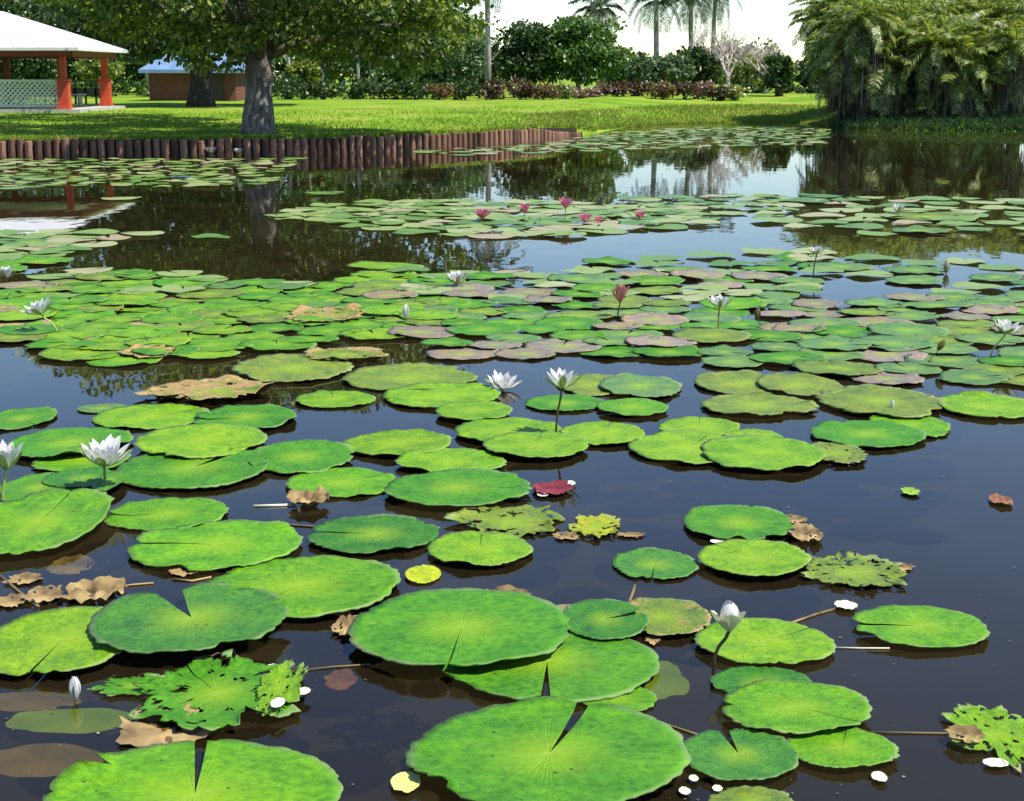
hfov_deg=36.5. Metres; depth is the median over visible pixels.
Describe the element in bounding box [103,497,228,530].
lily pad
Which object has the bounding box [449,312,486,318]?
lily pad
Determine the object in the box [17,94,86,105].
bench
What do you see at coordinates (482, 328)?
lily pad
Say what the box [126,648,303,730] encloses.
ragged lily pad
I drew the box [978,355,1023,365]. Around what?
lily pad
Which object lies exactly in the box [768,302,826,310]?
lily pad
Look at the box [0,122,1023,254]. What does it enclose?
water
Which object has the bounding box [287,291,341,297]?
lily pad
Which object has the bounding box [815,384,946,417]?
lily pad
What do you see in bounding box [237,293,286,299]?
lily pad
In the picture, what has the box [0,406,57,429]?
lily pad
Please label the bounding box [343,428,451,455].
lily pad
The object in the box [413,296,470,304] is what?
lily pad
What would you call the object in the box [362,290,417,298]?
lily pad
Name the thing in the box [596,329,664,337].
lily pad
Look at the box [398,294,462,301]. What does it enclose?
lily pad
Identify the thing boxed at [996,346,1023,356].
lily pad
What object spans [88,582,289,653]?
lily pad
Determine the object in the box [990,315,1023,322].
lily pad
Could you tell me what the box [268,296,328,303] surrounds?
lily pad
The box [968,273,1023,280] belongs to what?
lily pad
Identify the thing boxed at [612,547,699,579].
lily pad
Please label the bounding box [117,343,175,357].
dead lily pad
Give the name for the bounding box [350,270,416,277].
lily pad
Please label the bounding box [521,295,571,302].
lily pad
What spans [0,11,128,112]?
pavilion
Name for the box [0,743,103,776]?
sunken leaf
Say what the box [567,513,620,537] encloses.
ragged lily pad
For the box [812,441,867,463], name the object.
lily pad
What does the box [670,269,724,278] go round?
lily pad
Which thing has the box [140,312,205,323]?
lily pad
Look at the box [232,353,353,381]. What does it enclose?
lily pad
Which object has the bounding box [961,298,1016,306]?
lily pad
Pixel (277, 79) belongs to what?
shrub
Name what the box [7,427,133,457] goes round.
lily pad
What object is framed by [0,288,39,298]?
lily pad
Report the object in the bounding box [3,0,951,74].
sky
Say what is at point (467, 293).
lily pad
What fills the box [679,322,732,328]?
lily pad
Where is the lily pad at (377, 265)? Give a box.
[347,261,423,268]
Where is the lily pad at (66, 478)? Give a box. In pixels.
[42,467,111,486]
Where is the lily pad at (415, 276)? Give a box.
[395,273,434,278]
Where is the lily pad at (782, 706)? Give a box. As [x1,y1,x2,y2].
[722,679,871,733]
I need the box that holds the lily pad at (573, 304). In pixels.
[551,300,594,308]
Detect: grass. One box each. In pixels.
[458,103,849,129]
[827,111,1023,130]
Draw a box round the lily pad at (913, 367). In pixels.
[874,362,942,373]
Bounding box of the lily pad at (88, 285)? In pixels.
[64,282,110,290]
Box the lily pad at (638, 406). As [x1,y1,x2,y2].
[596,398,668,415]
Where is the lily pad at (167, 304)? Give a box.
[148,301,198,306]
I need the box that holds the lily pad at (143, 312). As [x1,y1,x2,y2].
[118,308,191,318]
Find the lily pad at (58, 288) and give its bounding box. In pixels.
[12,285,76,292]
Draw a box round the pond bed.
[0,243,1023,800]
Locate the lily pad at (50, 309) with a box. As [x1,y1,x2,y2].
[47,308,77,315]
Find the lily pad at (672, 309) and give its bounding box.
[637,305,691,312]
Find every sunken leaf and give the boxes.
[0,691,80,710]
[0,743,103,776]
[5,708,141,733]
[638,661,689,699]
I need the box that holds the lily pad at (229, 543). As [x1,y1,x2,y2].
[127,519,303,570]
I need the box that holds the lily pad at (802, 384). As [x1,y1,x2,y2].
[757,372,842,395]
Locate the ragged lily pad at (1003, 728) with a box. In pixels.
[940,703,1023,772]
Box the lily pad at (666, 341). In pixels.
[625,334,696,346]
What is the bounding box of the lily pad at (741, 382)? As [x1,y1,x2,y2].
[693,369,784,394]
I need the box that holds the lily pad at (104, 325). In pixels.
[63,322,132,329]
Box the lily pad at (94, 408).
[77,403,126,412]
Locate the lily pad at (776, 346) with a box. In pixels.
[750,342,807,350]
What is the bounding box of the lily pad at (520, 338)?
[485,332,541,342]
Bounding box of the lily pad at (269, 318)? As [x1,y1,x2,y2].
[236,314,290,322]
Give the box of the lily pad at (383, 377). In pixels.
[341,362,477,389]
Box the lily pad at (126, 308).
[114,305,166,311]
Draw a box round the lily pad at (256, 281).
[222,278,283,284]
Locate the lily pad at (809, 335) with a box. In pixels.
[789,332,826,341]
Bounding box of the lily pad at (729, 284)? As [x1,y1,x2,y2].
[697,280,744,287]
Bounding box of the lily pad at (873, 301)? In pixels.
[844,296,908,307]
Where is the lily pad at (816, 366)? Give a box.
[792,358,883,375]
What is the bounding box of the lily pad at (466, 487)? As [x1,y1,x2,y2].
[384,468,531,505]
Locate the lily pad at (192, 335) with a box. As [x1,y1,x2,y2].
[156,331,219,338]
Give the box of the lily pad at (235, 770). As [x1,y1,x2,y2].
[42,739,342,800]
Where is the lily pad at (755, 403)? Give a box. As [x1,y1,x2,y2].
[699,392,818,415]
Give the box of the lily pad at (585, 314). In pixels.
[544,310,614,319]
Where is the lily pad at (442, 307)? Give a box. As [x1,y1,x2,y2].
[396,305,458,313]
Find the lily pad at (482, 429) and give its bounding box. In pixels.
[454,417,561,441]
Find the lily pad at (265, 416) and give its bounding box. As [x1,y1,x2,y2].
[193,404,296,427]
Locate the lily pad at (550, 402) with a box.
[525,394,603,410]
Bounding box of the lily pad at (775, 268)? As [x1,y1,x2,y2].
[741,265,797,271]
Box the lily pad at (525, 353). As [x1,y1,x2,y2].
[494,348,555,358]
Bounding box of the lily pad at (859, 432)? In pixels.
[810,420,926,447]
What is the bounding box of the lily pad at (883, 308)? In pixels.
[877,306,927,312]
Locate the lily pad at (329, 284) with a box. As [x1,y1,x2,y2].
[306,281,357,288]
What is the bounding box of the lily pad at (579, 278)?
[547,273,608,282]
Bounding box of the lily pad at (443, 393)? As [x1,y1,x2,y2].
[382,382,500,407]
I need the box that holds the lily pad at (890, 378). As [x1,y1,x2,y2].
[849,370,924,384]
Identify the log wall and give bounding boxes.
[0,128,582,156]
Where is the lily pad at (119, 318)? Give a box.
[90,315,143,322]
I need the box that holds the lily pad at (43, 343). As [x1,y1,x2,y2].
[24,338,96,348]
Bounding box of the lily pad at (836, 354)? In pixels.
[794,347,864,360]
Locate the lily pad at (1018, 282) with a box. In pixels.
[1010,280,1023,284]
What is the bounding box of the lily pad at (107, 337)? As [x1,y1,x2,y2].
[77,331,135,342]
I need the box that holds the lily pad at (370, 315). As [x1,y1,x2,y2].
[351,313,383,318]
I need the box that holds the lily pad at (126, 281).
[96,279,154,287]
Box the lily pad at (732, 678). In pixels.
[710,666,811,692]
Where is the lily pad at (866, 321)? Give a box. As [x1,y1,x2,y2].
[839,316,913,326]
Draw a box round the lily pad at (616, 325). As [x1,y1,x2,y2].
[591,322,642,329]
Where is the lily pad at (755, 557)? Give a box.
[697,539,811,575]
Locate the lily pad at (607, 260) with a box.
[582,256,635,264]
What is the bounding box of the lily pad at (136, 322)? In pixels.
[124,320,169,326]
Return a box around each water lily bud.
[69,676,80,736]
[402,303,408,339]
[755,308,761,341]
[890,400,894,407]
[927,339,945,380]
[943,259,949,285]
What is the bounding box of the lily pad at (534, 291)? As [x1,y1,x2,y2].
[500,287,556,295]
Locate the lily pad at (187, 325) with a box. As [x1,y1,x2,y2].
[153,321,214,330]
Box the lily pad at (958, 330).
[936,324,1002,334]
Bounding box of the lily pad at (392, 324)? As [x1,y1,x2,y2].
[380,321,432,327]
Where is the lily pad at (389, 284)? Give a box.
[352,280,417,289]
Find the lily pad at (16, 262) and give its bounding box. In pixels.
[0,259,24,266]
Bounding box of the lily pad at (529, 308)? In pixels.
[497,305,546,312]
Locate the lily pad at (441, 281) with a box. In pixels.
[408,277,465,284]
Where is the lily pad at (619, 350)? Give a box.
[579,344,644,356]
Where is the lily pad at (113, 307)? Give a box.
[74,303,123,311]
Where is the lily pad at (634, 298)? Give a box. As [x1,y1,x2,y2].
[597,295,650,302]
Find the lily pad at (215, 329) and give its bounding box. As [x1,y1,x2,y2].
[192,324,252,333]
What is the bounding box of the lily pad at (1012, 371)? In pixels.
[962,363,1023,375]
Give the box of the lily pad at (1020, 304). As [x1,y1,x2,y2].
[1010,300,1023,306]
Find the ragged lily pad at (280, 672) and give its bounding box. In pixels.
[253,658,308,716]
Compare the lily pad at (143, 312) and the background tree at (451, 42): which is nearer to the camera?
the lily pad at (143, 312)
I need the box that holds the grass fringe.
[0,123,596,139]
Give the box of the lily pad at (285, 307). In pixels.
[258,300,323,310]
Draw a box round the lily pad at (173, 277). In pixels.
[139,275,201,282]
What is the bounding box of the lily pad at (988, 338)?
[955,333,1023,344]
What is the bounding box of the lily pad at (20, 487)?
[0,472,82,501]
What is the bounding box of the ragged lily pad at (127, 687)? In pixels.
[87,672,165,696]
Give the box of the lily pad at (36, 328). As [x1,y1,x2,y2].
[0,324,63,334]
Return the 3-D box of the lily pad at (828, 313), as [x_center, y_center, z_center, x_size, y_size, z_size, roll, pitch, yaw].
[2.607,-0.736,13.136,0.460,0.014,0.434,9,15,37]
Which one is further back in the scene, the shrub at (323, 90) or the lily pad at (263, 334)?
the shrub at (323, 90)
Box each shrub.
[46,79,83,96]
[86,77,137,96]
[133,77,148,96]
[272,71,294,96]
[273,74,310,98]
[304,78,338,99]
[335,76,374,99]
[365,77,408,99]
[397,76,438,99]
[424,82,461,99]
[450,78,481,99]
[476,77,507,99]
[505,76,536,99]
[529,81,560,99]
[555,81,576,98]
[570,84,603,98]
[596,79,633,96]
[623,77,652,96]
[648,78,676,98]
[671,80,697,99]
[691,79,715,98]
[706,85,731,100]
[723,83,751,100]
[740,83,769,92]
[773,84,804,93]
[803,84,820,93]
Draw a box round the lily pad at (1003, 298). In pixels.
[975,295,1023,301]
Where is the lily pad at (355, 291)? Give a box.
[335,287,386,295]
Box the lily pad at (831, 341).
[797,334,876,350]
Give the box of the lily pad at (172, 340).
[124,336,191,345]
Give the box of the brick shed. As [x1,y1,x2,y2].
[138,53,244,100]
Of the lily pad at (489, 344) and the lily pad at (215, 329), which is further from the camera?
the lily pad at (215, 329)
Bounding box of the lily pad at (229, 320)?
[202,316,246,323]
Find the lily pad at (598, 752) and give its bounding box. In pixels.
[405,696,691,800]
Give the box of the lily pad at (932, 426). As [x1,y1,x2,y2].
[868,412,950,436]
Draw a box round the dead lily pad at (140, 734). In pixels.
[116,703,220,747]
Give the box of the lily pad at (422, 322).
[403,317,451,324]
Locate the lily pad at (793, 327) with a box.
[772,323,825,331]
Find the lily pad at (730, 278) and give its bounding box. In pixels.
[701,275,753,283]
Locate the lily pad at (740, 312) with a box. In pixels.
[691,307,749,315]
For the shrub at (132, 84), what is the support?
on the lawn at (131, 101)
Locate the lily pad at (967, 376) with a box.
[939,369,1012,384]
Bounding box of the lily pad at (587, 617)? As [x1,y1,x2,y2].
[563,598,648,639]
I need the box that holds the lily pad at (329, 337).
[280,333,338,342]
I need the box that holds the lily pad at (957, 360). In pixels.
[903,353,984,367]
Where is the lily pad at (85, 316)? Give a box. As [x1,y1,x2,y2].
[46,309,117,320]
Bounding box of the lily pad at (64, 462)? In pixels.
[30,446,130,471]
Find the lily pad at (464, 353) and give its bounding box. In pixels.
[425,347,498,359]
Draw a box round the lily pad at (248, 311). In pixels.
[221,306,286,317]
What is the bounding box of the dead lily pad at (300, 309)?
[281,303,365,322]
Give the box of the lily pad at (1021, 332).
[989,325,1023,334]
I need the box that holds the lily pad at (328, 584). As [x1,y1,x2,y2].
[207,555,400,618]
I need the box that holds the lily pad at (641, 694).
[582,687,656,710]
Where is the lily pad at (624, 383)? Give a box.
[599,372,682,396]
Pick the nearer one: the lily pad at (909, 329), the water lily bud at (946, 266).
the lily pad at (909, 329)
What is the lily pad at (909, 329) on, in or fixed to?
on the water
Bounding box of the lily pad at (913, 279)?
[885,275,942,283]
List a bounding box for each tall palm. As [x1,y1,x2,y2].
[476,0,502,99]
[568,0,627,84]
[623,0,689,66]
[660,0,724,48]
[688,0,742,56]
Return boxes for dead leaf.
[0,593,24,606]
[2,572,42,584]
[22,585,63,602]
[46,554,94,574]
[60,575,127,603]
[169,567,196,576]
[286,485,328,505]
[324,668,357,689]
[330,614,357,635]
[486,584,530,593]
[532,480,573,494]
[553,531,578,538]
[617,531,645,537]
[645,635,659,644]
[785,522,823,542]
[786,514,806,522]
[888,562,915,570]
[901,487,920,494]
[945,724,985,742]
[988,493,1013,504]
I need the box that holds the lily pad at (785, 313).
[760,310,806,316]
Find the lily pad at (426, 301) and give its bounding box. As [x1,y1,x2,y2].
[383,299,438,305]
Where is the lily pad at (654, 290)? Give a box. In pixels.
[628,286,683,294]
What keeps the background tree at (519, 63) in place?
on the lawn at (131, 101)
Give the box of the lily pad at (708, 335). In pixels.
[672,328,751,342]
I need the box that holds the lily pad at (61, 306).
[49,301,99,309]
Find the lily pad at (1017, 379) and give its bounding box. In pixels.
[992,374,1023,385]
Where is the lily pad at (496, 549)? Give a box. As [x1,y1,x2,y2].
[427,530,532,565]
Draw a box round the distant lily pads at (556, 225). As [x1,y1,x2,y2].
[0,127,1023,306]
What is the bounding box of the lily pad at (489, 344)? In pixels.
[467,340,522,348]
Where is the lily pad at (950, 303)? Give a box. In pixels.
[897,299,973,307]
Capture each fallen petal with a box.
[270,697,284,706]
[300,687,310,694]
[391,771,420,792]
[537,492,548,495]
[679,786,690,794]
[689,774,698,780]
[711,538,727,542]
[712,785,722,790]
[834,600,857,609]
[871,771,886,780]
[983,758,1008,766]
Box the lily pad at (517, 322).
[486,317,537,325]
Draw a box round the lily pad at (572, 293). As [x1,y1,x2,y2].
[551,289,605,296]
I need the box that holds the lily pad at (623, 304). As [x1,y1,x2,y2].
[593,301,642,307]
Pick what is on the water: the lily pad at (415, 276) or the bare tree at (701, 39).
the lily pad at (415, 276)
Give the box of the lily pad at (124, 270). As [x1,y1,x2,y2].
[96,269,151,274]
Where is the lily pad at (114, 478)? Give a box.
[92,471,126,490]
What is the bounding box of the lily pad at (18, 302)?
[0,298,44,308]
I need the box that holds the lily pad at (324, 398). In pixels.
[295,390,375,407]
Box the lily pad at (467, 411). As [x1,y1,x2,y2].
[435,400,512,419]
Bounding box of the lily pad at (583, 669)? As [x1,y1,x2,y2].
[437,630,659,702]
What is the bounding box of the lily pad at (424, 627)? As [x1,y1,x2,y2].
[347,587,570,666]
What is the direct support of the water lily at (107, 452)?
on the water
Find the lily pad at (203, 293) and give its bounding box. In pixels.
[174,288,244,298]
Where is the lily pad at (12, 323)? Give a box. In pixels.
[0,318,50,328]
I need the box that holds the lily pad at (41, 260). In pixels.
[9,255,72,263]
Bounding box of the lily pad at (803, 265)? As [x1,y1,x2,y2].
[797,262,846,268]
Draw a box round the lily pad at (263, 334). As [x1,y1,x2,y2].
[224,330,283,341]
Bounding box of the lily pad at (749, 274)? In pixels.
[730,270,788,279]
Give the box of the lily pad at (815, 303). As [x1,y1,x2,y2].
[791,298,843,307]
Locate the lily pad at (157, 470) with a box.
[116,447,269,488]
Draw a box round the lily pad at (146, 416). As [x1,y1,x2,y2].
[91,403,210,429]
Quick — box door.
[212,74,223,97]
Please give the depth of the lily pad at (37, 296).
14.10 m
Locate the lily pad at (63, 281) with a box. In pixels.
[45,278,100,284]
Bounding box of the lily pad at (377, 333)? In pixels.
[338,327,409,339]
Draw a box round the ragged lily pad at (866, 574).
[800,550,906,586]
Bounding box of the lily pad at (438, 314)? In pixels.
[399,309,458,319]
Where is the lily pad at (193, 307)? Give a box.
[167,303,229,311]
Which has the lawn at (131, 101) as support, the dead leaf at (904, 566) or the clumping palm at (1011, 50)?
the clumping palm at (1011, 50)
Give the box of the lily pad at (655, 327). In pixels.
[632,323,679,329]
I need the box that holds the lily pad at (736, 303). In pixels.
[698,297,766,309]
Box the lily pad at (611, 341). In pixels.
[583,337,628,344]
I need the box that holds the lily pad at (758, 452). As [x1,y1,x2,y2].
[701,435,826,470]
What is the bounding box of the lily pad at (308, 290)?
[282,287,335,292]
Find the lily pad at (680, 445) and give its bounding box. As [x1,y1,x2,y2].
[628,430,725,464]
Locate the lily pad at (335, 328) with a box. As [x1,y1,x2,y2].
[297,322,365,335]
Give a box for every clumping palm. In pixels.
[788,0,893,110]
[798,0,914,122]
[800,0,930,117]
[818,47,927,118]
[877,0,968,107]
[893,10,1012,116]
[910,56,1022,118]
[934,0,1023,30]
[939,20,1023,115]
[970,3,1023,112]
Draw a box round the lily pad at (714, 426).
[658,416,739,438]
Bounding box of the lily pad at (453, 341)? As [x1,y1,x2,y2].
[421,337,476,346]
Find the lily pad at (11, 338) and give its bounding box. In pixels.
[0,330,47,341]
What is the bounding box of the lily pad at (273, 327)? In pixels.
[249,323,303,331]
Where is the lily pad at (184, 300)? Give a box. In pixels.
[158,297,209,302]
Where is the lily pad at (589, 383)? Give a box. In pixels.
[564,373,613,395]
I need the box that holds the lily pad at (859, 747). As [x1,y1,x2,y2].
[787,726,899,767]
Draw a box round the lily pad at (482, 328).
[445,322,519,334]
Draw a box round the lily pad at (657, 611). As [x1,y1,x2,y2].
[613,597,711,635]
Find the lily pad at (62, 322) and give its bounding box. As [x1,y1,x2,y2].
[24,319,85,327]
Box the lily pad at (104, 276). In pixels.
[74,273,136,279]
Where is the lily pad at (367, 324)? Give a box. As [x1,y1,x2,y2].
[324,319,390,329]
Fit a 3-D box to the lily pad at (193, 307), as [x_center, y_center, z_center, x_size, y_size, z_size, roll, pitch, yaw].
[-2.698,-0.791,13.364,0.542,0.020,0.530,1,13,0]
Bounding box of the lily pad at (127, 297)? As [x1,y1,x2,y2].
[105,291,167,301]
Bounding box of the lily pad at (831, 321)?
[788,317,861,327]
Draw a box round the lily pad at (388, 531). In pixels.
[308,513,439,553]
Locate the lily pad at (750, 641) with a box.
[694,617,835,663]
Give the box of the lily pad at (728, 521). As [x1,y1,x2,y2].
[683,504,794,539]
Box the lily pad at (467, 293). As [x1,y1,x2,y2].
[441,290,497,296]
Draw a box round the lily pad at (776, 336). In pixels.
[741,329,803,341]
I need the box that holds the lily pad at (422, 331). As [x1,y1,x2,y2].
[387,325,455,337]
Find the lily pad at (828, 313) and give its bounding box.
[802,310,848,317]
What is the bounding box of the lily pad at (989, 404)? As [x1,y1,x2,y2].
[938,390,1023,418]
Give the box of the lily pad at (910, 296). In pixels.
[882,292,944,300]
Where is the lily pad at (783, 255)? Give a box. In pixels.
[766,252,826,261]
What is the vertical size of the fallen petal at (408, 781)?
0.009 m
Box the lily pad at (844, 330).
[812,325,873,337]
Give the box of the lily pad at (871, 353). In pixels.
[851,346,928,361]
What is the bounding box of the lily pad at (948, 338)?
[915,334,972,344]
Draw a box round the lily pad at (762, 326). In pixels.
[757,322,827,332]
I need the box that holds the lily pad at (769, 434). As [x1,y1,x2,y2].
[724,428,782,438]
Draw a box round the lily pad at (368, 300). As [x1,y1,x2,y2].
[340,296,400,303]
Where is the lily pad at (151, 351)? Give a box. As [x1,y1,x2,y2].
[131,343,199,354]
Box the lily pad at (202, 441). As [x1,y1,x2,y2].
[133,423,267,458]
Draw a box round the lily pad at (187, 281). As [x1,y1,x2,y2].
[152,278,216,286]
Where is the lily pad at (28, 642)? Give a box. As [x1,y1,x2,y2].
[0,606,121,675]
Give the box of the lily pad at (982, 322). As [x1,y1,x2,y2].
[936,319,995,327]
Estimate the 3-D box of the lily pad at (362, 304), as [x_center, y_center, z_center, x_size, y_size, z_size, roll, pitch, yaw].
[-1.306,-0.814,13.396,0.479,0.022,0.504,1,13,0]
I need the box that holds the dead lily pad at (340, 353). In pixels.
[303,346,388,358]
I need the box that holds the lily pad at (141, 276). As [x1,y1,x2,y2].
[115,271,175,279]
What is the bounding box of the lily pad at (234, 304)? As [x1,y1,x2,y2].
[204,301,267,309]
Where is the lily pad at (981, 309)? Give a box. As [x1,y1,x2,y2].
[958,304,1020,313]
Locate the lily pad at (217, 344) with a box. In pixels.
[165,337,253,351]
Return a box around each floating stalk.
[0,575,39,607]
[110,582,153,587]
[172,576,211,581]
[253,503,295,507]
[289,524,313,526]
[293,663,370,671]
[628,584,635,601]
[669,724,697,734]
[791,607,840,622]
[836,647,889,648]
[870,731,947,733]
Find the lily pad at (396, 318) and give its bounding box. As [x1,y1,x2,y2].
[369,315,414,322]
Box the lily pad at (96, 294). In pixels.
[76,291,114,295]
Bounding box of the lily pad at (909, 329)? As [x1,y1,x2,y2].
[867,321,949,337]
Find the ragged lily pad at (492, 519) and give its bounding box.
[443,504,564,537]
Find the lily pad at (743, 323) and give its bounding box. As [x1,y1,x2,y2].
[711,319,773,328]
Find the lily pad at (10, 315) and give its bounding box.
[0,310,56,320]
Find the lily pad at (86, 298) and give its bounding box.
[40,295,106,304]
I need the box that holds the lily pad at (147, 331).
[106,325,180,338]
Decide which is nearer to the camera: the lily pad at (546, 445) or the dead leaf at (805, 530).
the dead leaf at (805, 530)
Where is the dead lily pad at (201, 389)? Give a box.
[132,374,273,400]
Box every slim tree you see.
[286,54,290,96]
[353,0,385,96]
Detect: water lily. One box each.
[0,265,16,288]
[0,439,23,501]
[19,294,56,330]
[78,434,132,516]
[205,146,216,153]
[233,148,242,153]
[445,270,468,285]
[474,208,490,221]
[485,370,522,403]
[518,203,530,216]
[543,367,581,458]
[559,197,573,219]
[578,213,592,223]
[593,215,603,222]
[611,283,629,321]
[634,210,645,219]
[708,294,731,345]
[709,600,745,699]
[809,246,823,277]
[892,203,906,213]
[990,319,1023,356]
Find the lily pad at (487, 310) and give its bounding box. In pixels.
[459,307,506,314]
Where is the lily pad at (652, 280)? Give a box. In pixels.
[625,275,684,284]
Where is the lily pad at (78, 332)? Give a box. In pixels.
[30,326,106,341]
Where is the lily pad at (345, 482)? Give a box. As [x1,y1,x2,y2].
[285,467,396,497]
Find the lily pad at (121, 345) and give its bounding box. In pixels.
[72,336,151,349]
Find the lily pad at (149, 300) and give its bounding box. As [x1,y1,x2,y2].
[94,297,157,304]
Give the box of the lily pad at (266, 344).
[238,337,316,349]
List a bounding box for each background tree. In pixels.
[0,0,58,64]
[0,0,125,86]
[0,58,57,98]
[68,58,125,97]
[71,39,144,90]
[117,43,165,83]
[209,48,285,69]
[272,54,344,91]
[277,46,359,82]
[281,59,322,98]
[331,47,391,90]
[332,45,396,95]
[362,0,500,92]
[375,37,459,98]
[424,9,484,94]
[446,36,512,95]
[491,18,559,97]
[531,13,634,96]
[605,62,634,86]
[622,51,697,93]
[676,43,725,86]
[709,37,785,85]
[719,51,799,92]
[763,52,796,96]
[793,57,820,87]
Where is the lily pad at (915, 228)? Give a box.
[890,225,952,232]
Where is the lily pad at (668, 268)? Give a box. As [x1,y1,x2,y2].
[651,266,704,271]
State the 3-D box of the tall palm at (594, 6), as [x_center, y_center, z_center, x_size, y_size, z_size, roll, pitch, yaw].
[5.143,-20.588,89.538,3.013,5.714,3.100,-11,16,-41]
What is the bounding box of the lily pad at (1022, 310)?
[1001,306,1023,313]
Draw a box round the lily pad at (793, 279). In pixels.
[769,276,824,283]
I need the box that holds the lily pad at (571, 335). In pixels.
[549,330,606,340]
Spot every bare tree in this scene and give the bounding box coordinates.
[680,30,740,84]
[705,24,758,84]
[735,43,783,93]
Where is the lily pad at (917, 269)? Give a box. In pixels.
[881,265,944,273]
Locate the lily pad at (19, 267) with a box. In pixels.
[0,262,27,270]
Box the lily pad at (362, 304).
[333,302,384,310]
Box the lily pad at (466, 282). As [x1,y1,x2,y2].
[419,279,468,286]
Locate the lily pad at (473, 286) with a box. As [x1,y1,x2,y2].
[437,283,494,291]
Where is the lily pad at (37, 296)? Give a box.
[6,292,56,299]
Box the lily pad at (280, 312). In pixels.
[271,311,326,317]
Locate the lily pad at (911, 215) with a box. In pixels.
[880,210,978,220]
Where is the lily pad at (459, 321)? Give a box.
[440,318,489,326]
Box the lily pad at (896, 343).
[849,335,934,351]
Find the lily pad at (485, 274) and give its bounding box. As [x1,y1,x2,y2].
[463,271,515,279]
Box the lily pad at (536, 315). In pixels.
[502,312,559,319]
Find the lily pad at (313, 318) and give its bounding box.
[285,316,338,325]
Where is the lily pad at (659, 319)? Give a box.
[620,312,689,325]
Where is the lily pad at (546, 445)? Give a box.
[483,431,588,457]
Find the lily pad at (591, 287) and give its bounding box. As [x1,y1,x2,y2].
[571,283,621,292]
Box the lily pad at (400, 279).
[382,277,407,282]
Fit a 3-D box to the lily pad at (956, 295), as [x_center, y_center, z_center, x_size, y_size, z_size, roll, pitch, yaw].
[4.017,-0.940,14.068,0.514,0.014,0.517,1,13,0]
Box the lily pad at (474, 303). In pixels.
[437,299,497,308]
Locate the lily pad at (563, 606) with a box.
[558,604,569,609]
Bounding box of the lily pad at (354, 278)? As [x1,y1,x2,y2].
[333,275,393,282]
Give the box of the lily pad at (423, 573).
[405,564,440,582]
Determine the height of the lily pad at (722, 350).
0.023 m
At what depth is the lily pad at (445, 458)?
8.12 m
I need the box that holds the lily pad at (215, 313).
[192,309,237,317]
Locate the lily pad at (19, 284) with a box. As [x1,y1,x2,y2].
[0,280,58,288]
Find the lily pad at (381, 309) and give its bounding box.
[359,304,428,314]
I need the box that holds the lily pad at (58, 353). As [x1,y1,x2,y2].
[37,344,124,360]
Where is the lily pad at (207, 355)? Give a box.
[177,350,240,358]
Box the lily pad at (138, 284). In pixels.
[110,283,152,291]
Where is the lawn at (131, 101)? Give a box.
[0,75,1023,156]
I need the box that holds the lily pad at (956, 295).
[926,292,984,300]
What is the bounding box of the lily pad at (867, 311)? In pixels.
[839,308,896,315]
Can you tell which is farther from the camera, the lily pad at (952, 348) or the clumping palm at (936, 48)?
the clumping palm at (936, 48)
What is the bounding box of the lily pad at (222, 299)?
[203,297,257,303]
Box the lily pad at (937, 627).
[852,604,989,647]
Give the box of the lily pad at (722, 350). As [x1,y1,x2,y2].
[697,344,753,355]
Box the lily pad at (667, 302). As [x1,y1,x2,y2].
[642,298,690,306]
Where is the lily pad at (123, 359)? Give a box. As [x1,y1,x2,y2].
[86,352,162,366]
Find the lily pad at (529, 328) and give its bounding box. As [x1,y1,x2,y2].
[514,324,564,333]
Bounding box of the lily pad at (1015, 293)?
[1003,290,1023,296]
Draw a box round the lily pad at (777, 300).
[745,296,792,303]
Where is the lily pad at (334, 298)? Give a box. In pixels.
[310,295,354,302]
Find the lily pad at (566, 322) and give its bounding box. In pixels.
[533,316,604,329]
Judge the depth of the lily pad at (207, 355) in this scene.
11.17 m
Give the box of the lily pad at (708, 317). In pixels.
[681,312,741,322]
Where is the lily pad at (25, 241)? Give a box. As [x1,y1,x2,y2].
[1,239,47,245]
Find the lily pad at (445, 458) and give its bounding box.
[395,447,506,471]
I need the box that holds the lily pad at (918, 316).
[884,311,942,320]
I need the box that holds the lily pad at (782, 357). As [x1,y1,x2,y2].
[747,351,826,363]
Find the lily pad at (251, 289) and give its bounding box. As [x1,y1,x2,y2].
[236,286,282,293]
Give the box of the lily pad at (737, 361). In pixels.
[701,355,762,367]
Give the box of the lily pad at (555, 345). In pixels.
[524,338,601,352]
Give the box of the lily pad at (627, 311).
[601,308,668,316]
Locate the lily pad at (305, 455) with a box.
[247,439,353,473]
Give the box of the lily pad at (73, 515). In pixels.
[0,488,113,554]
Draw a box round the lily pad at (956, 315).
[939,311,991,320]
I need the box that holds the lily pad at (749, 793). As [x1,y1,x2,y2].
[708,785,792,800]
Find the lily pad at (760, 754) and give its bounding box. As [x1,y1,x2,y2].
[683,728,798,780]
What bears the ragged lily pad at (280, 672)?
on the ragged lily pad at (238, 696)
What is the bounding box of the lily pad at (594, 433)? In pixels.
[560,420,644,444]
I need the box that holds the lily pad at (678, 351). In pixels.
[632,345,707,356]
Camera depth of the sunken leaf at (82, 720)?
4.95 m
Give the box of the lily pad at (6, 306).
[0,305,18,311]
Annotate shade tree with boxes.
[0,0,257,11]
[30,0,492,134]
[38,0,307,106]
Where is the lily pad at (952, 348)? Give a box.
[911,343,978,353]
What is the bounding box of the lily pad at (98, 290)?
[69,287,124,292]
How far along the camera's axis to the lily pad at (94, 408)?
9.46 m
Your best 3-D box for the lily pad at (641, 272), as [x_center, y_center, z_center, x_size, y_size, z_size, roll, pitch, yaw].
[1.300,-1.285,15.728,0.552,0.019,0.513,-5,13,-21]
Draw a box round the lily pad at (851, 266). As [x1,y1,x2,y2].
[808,261,873,270]
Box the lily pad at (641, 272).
[615,270,668,276]

